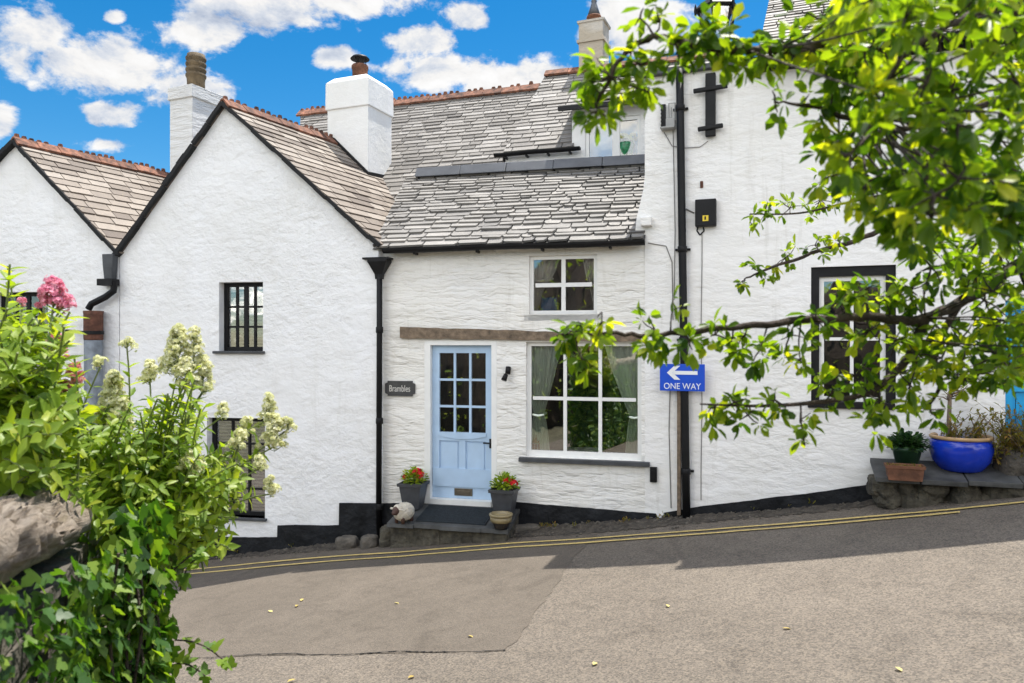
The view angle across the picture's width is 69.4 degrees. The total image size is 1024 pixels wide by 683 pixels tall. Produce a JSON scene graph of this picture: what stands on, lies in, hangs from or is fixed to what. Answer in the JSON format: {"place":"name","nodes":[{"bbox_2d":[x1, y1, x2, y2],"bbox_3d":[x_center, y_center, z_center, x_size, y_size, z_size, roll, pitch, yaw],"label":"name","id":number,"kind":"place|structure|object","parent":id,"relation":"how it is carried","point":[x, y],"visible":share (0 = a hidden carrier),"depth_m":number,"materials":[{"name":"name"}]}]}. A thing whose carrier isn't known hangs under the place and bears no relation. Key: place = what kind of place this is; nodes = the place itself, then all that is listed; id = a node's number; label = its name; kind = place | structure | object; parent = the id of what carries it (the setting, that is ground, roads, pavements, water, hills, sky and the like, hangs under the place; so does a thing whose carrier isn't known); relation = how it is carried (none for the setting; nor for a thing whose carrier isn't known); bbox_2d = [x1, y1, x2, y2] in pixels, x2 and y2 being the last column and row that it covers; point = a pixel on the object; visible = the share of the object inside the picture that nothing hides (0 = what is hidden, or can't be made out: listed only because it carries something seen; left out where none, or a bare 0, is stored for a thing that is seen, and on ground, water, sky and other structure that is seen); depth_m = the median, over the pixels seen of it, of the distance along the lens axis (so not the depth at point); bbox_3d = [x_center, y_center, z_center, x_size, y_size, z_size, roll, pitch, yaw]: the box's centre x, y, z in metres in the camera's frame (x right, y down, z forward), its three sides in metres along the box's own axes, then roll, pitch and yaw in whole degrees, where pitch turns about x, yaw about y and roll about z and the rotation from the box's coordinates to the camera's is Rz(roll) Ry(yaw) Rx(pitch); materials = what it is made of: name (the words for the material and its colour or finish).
{"place":"outdoors","nodes":[
{"label":"outdoors","id":0,"kind":"place"},
{"bbox_2d":[0,0,768,172],"label":"sky","id":1,"kind":"structure","parent":0,"point":[96,76],"materials":[{"name":"blue"}]},
{"bbox_2d":[567,447,604,451],"bbox_3d":[0.918,1.375,9.291,0.500,0.062,0.250,0,0,0],"label":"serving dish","id":2,"kind":"object","parent":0,"point":[591,449],"visible":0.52,"depth_m":9.36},
{"bbox_2d":[170,497,1023,682],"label":"road","id":3,"kind":"structure","parent":0,"point":[938,598],"depth_m":5.41,"materials":[{"name":"grey asphalt"}]},
{"bbox_2d":[99,533,597,656],"bbox_3d":[-6.748,3.237,8.702,15.146,2.094,3.310,0,0,14],"label":"road resurfaced patch","id":4,"kind":"object","parent":3,"relation":"on","point":[492,599],"visible":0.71,"depth_m":6.99,"materials":[{"name":"grey asphalt"}]},
{"bbox_2d":[190,649,504,657],"bbox_3d":[-3.485,2.697,6.182,7.082,0.956,0.070,0,0,14],"label":"road crack","id":5,"kind":"object","parent":4,"relation":"on","point":[355,653],"visible":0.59,"depth_m":5.59,"materials":[{"name":"grey asphalt"}]},
{"bbox_2d":[190,511,959,573],"bbox_3d":[-1.444,2.443,8.451,11.706,1.685,0.375,0,0,13],"label":"road yellow line","id":6,"kind":"object","parent":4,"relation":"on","point":[597,541],"visible":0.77,"depth_m":8.04,"materials":[{"name":"paint"}]},
{"bbox_2d":[184,501,1023,569],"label":"road yellow line","id":7,"kind":"object","parent":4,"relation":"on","point":[631,535],"visible":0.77,"depth_m":8.11,"materials":[{"name":"paint"}]},
{"bbox_2d":[200,499,875,562],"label":"verge","id":8,"kind":"structure","parent":3,"relation":"on","point":[644,522],"depth_m":8.55,"materials":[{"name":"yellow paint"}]},
{"bbox_2d":[335,535,358,549],"bbox_3d":[-2.073,2.551,9.308,0.272,0.191,0.208,0,0,0],"label":"rock","id":9,"kind":"object","parent":8,"relation":"on","point":[343,542],"visible":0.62,"depth_m":9.21,"materials":[{"name":"grey stone"}]},
{"bbox_2d":[360,534,378,548],"bbox_3d":[-1.765,2.495,9.169,0.208,0.176,0.192,0,0,0],"label":"rock","id":10,"kind":"object","parent":8,"relation":"on","point":[367,541],"visible":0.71,"depth_m":9.09,"materials":[{"name":"grey stone"}]},
{"bbox_2d":[379,524,390,547],"bbox_3d":[-1.514,2.423,9.138,0.224,0.294,0.208,0,0,0],"label":"rock","id":11,"kind":"object","parent":8,"relation":"on","point":[385,533],"visible":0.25,"depth_m":9.03,"materials":[{"name":"stone"}]},
{"bbox_2d":[234,498,815,550],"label":"weeds","id":12,"kind":"object","parent":8,"relation":"on","point":[623,519],"visible":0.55,"depth_m":8.71,"materials":[{"name":"green plant"}]},
{"bbox_2d":[514,523,539,532],"bbox_3d":[0.181,2.288,8.995,0.320,0.118,0.192,0,0,0],"label":"rock","id":13,"kind":"object","parent":8,"relation":"on","point":[519,528],"visible":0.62,"depth_m":8.91,"materials":[{"name":"grey stone"}]},
{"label":"ground","id":14,"kind":"structure","parent":0,"visible":0},
{"bbox_2d":[0,488,92,682],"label":"garden wall","id":15,"kind":"structure","parent":14,"relation":"on","point":[42,530],"depth_m":2.01,"materials":[{"name":"grey stone"}]},
{"bbox_2d":[0,264,102,496],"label":"valerian plant","id":16,"kind":"object","parent":15,"relation":"on","point":[44,424],"visible":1,"depth_m":2.30,"materials":[{"name":"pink plant"}]},
{"bbox_2d":[64,336,145,557],"bbox_3d":[-1.668,0.439,2.924,0.434,0.923,0.698,0,0,-41],"label":"valerian plant","id":17,"kind":"object","parent":15,"relation":"on","point":[115,412],"visible":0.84,"depth_m":2.94,"materials":[{"name":"green plant"}]},
{"bbox_2d":[0,497,237,682],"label":"ivy","id":18,"kind":"object","parent":15,"relation":"hanging from","point":[133,642],"visible":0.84,"depth_m":2.32,"materials":[{"name":"green plant"}]},
{"bbox_2d":[37,323,297,583],"bbox_3d":[-1.501,0.462,2.870,0.926,1.080,1.043,0,0,31],"label":"valerian plant","id":19,"kind":"object","parent":15,"relation":"on","point":[174,468],"visible":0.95,"depth_m":2.92,"materials":[{"name":"green plant"}]},
{"bbox_2d":[0,133,168,448],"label":"cottage","id":20,"kind":"structure","parent":14,"relation":"on","point":[68,217],"depth_m":10.42,"materials":[{"name":"paint"}]},
{"bbox_2d":[1,292,47,364],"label":"window","id":21,"kind":"structure","parent":20,"relation":"in","point":[32,297],"depth_m":10.58,"materials":[{"name":"black paint"}]},
{"bbox_2d":[85,52,394,557],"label":"cottage","id":22,"kind":"structure","parent":14,"relation":"on","point":[252,236],"depth_m":9.86,"materials":[{"name":"paint"}]},
{"bbox_2d":[65,311,103,555],"bbox_3d":[-5.858,1.381,10.080,0.576,3.594,0.260,0,0,0],"label":"drain pipe","id":23,"kind":"object","parent":22,"relation":"attached to","point":[93,327],"visible":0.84,"depth_m":9.98,"materials":[{"name":"metal"}]},
{"bbox_2d":[212,282,264,353],"bbox_3d":[-3.619,-0.316,9.949,0.737,0.955,0.266,0,0,10],"label":"window","id":24,"kind":"structure","parent":22,"relation":"in","point":[246,348],"depth_m":10.02,"materials":[{"name":"black paint"}]},
{"bbox_2d":[212,418,266,521],"bbox_3d":[-3.692,1.699,9.962,0.941,1.356,0.266,0,0,10],"label":"window","id":25,"kind":"structure","parent":22,"relation":"in","point":[250,512],"depth_m":10.03,"materials":[{"name":"black paint"}]},
{"bbox_2d":[387,503,519,547],"bbox_3d":[-0.704,2.335,9.026,1.505,0.534,0.623,0,0,14],"label":"doorstep","id":26,"kind":"object","parent":14,"relation":"on","point":[414,532],"visible":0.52,"depth_m":8.82,"materials":[{"name":"stone"}]},
{"bbox_2d":[390,502,414,523],"bbox_3d":[-1.317,2.055,8.894,0.222,0.239,0.356,0,0,37],"label":"sheep ornament","id":27,"kind":"object","parent":26,"relation":"on","point":[402,512],"visible":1,"depth_m":8.81,"materials":[{"name":"white ceramic"}]},
{"bbox_2d":[397,466,429,509],"bbox_3d":[-1.237,1.832,9.317,0.398,0.530,0.426,0,0,0],"label":"potted geranium","id":28,"kind":"object","parent":26,"relation":"on","point":[413,491],"visible":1,"depth_m":9.22,"materials":[{"name":"plastic"}]},
{"bbox_2d":[416,505,492,524],"bbox_3d":[-0.683,2.113,9.040,0.874,0.104,0.460,0,0,14],"label":"door mat","id":29,"kind":"object","parent":26,"relation":"on","point":[457,514],"depth_m":9.00,"materials":[{"name":"rubber"}]},
{"bbox_2d":[489,511,512,529],"bbox_3d":[-0.128,2.088,8.627,0.280,0.172,0.280,0,0,0],"label":"flower pot","id":30,"kind":"object","parent":26,"relation":"on","point":[500,520],"visible":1,"depth_m":8.55,"materials":[{"name":"ceramic"}]},
{"bbox_2d":[488,471,520,513],"bbox_3d":[-0.090,1.841,8.985,0.400,0.532,0.398,0,0,0],"label":"potted geranium","id":31,"kind":"object","parent":26,"relation":"on","point":[503,492],"visible":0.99,"depth_m":8.89,"materials":[{"name":"plastic"}]},
{"bbox_2d":[296,0,708,537],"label":"cottage","id":32,"kind":"structure","parent":14,"relation":"on","point":[496,192],"depth_m":9.51,"materials":[{"name":"white paint"}]},
{"bbox_2d":[385,381,414,395],"bbox_3d":[-1.443,0.605,9.543,0.407,0.193,0.034,0,0,14],"label":"name plaque","id":33,"kind":"object","parent":32,"relation":"attached to","point":[399,388],"visible":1,"depth_m":9.53,"materials":[{"name":"stone"}]},
{"bbox_2d":[433,345,490,499],"bbox_3d":[-0.635,1.025,9.421,0.805,1.950,0.110,0,0,14],"label":"door","id":34,"kind":"structure","parent":32,"relation":"in","point":[461,460],"depth_m":9.43,"materials":[{"name":"blue paint"}]},
{"bbox_2d":[501,366,510,380],"bbox_3d":[-0.068,0.400,9.148,0.087,0.188,0.145,0,0,41],"label":"wall lamp","id":35,"kind":"object","parent":32,"relation":"attached to","point":[507,371],"visible":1,"depth_m":9.13,"materials":[{"name":"black metal"}]},
{"bbox_2d":[532,437,539,449],"bbox_3d":[0.294,1.286,9.297,0.141,0.240,0.141,0,0,20],"label":"candle lantern","id":36,"kind":"object","parent":32,"relation":"on","point":[534,446],"visible":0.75,"depth_m":9.26,"materials":[{"name":"metal"}]},
{"bbox_2d":[532,346,557,449],"bbox_3d":[0.377,0.686,9.233,0.478,1.410,0.103,0,0,14],"label":"curtain","id":37,"kind":"object","parent":32,"relation":"hanging from","point":[544,363],"visible":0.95,"depth_m":9.26,"materials":[{"name":"white fabric"}]},
{"bbox_2d":[534,260,558,310],"bbox_3d":[0.392,-0.710,9.254,0.416,0.735,0.103,0,0,16],"label":"curtain","id":38,"kind":"object","parent":32,"relation":"hanging from","point":[544,271],"visible":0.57,"depth_m":9.28,"materials":[{"name":"white fabric"}]},
{"bbox_2d":[541,297,556,310],"bbox_3d":[0.468,-0.456,9.361,0.200,0.200,0.079,0,0,0],"label":"picture frame","id":39,"kind":"object","parent":32,"relation":"on","point":[548,303],"visible":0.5,"depth_m":9.33,"materials":[{"name":"blue fabric"}]},
{"bbox_2d":[524,255,600,320],"bbox_3d":[0.626,-0.652,9.095,0.972,0.811,0.100,0,0,14],"label":"window","id":40,"kind":"structure","parent":32,"relation":"in","point":[563,258],"depth_m":9.09,"materials":[{"name":"white paint"}]},
{"bbox_2d":[527,342,640,459],"bbox_3d":[0.881,0.716,9.078,1.411,1.420,0.050,0,0,14],"label":"window","id":41,"kind":"structure","parent":32,"relation":"in","point":[544,453],"depth_m":9.08,"materials":[{"name":"white paint"}]},
{"bbox_2d":[583,259,593,308],"bbox_3d":[0.975,-0.710,9.110,0.232,0.735,0.105,0,0,13],"label":"curtain","id":42,"kind":"object","parent":32,"relation":"hanging from","point":[589,267],"visible":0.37,"depth_m":9.14,"materials":[{"name":"white fabric"}]},
{"bbox_2d":[585,115,640,156],"bbox_3d":[1.476,-2.935,10.778,0.817,0.638,0.050,0,0,18],"label":"dormer window","id":43,"kind":"structure","parent":32,"relation":"in","point":[615,134],"depth_m":10.73,"materials":[{"name":"white paint"}]},
{"bbox_2d":[605,346,637,452],"bbox_3d":[1.347,0.699,8.991,0.465,1.435,0.104,0,0,14],"label":"curtain","id":44,"kind":"object","parent":32,"relation":"hanging from","point":[623,362],"visible":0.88,"depth_m":9.00,"materials":[{"name":"white fabric"}]},
{"bbox_2d":[620,133,636,155],"bbox_3d":[1.666,-2.861,10.818,0.312,0.370,0.262,0,0,35],"label":"flower vase","id":45,"kind":"object","parent":32,"relation":"on","point":[627,144],"visible":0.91,"depth_m":10.74,"materials":[{"name":"green"}]},
{"bbox_2d":[544,0,1023,455],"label":"fruit tree","id":46,"kind":"object","parent":14,"relation":"on","point":[965,195],"visible":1,"depth_m":1.44,"materials":[{"name":"green plant"}]},
{"bbox_2d":[635,0,1023,517],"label":"cottage","id":47,"kind":"structure","parent":14,"relation":"on","point":[729,153],"depth_m":8.39,"materials":[{"name":"white painted render"},{"name":"grey slate"},{"name":"black paint"}]},
{"bbox_2d":[660,103,675,130],"bbox_3d":[1.820,-2.631,8.635,0.174,0.309,0.132,0,0,20],"label":"meter box","id":48,"kind":"object","parent":47,"relation":"attached to","point":[668,123],"visible":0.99,"depth_m":8.65,"materials":[{"name":"grey plastic"}]},
{"bbox_2d":[660,364,704,391],"bbox_3d":[1.978,0.415,8.570,0.509,0.311,0.136,0,0,20],"label":"road sign","id":49,"kind":"object","parent":47,"relation":"attached to","point":[681,377],"visible":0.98,"depth_m":8.51,"materials":[{"name":"blue metal"}]},
{"bbox_2d":[695,198,716,226],"bbox_3d":[2.225,-1.476,8.499,0.233,0.309,0.102,0,0,20],"label":"cable box","id":50,"kind":"object","parent":47,"relation":"attached to","point":[705,212],"visible":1,"depth_m":8.46,"materials":[{"name":"black paint"}]},
{"bbox_2d":[694,0,735,61],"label":"street lantern","id":51,"kind":"object","parent":47,"relation":"attached to","point":[727,7],"visible":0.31,"depth_m":9.03,"materials":[{"name":"black paint"}]},
{"bbox_2d":[808,275,894,409],"bbox_3d":[3.683,0.007,8.062,0.862,1.439,0.170,0,0,20],"label":"window","id":52,"kind":"structure","parent":47,"relation":"in","point":[858,404],"depth_m":8.09,"materials":[{"name":"white paint"}]},
{"bbox_2d":[1005,301,1023,435],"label":"door","id":53,"kind":"structure","parent":47,"relation":"in","point":[1019,392],"depth_m":7.55,"materials":[{"name":"teal paint"}]},
{"bbox_2d":[866,458,1023,508],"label":"stone ledge","id":54,"kind":"object","parent":14,"relation":"on","point":[937,485],"visible":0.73,"depth_m":7.37,"materials":[{"name":"stone"}]},
{"bbox_2d":[883,461,925,481],"bbox_3d":[3.918,1.293,7.399,0.364,0.175,0.196,0,0,20],"label":"terracotta trough","id":55,"kind":"object","parent":54,"relation":"on","point":[904,472],"visible":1,"depth_m":7.33,"materials":[{"name":"ceramic"}]},
{"bbox_2d":[883,427,932,463],"bbox_3d":[4.040,1.098,7.586,0.493,0.432,0.483,0,0,0],"label":"potted herb","id":56,"kind":"object","parent":54,"relation":"on","point":[908,448],"visible":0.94,"depth_m":7.50,"materials":[{"name":"green plant"}]},
{"bbox_2d":[928,383,997,472],"bbox_3d":[4.561,0.850,7.516,0.579,0.912,0.578,0,0,-38],"label":"potted shrub","id":57,"kind":"object","parent":54,"relation":"on","point":[953,451],"visible":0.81,"depth_m":7.35,"materials":[{"name":"blue ceramic"}]},
{"bbox_2d":[970,400,1023,464],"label":"shrub","id":58,"kind":"object","parent":54,"relation":"on","point":[1008,439],"visible":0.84,"depth_m":7.26,"materials":[{"name":"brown plant"}]},
{"bbox_2d":[992,448,1023,476],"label":"boulder","id":59,"kind":"object","parent":54,"relation":"on","point":[1013,467],"visible":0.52,"depth_m":7.23,"materials":[{"name":"grey stone"}]}
]}

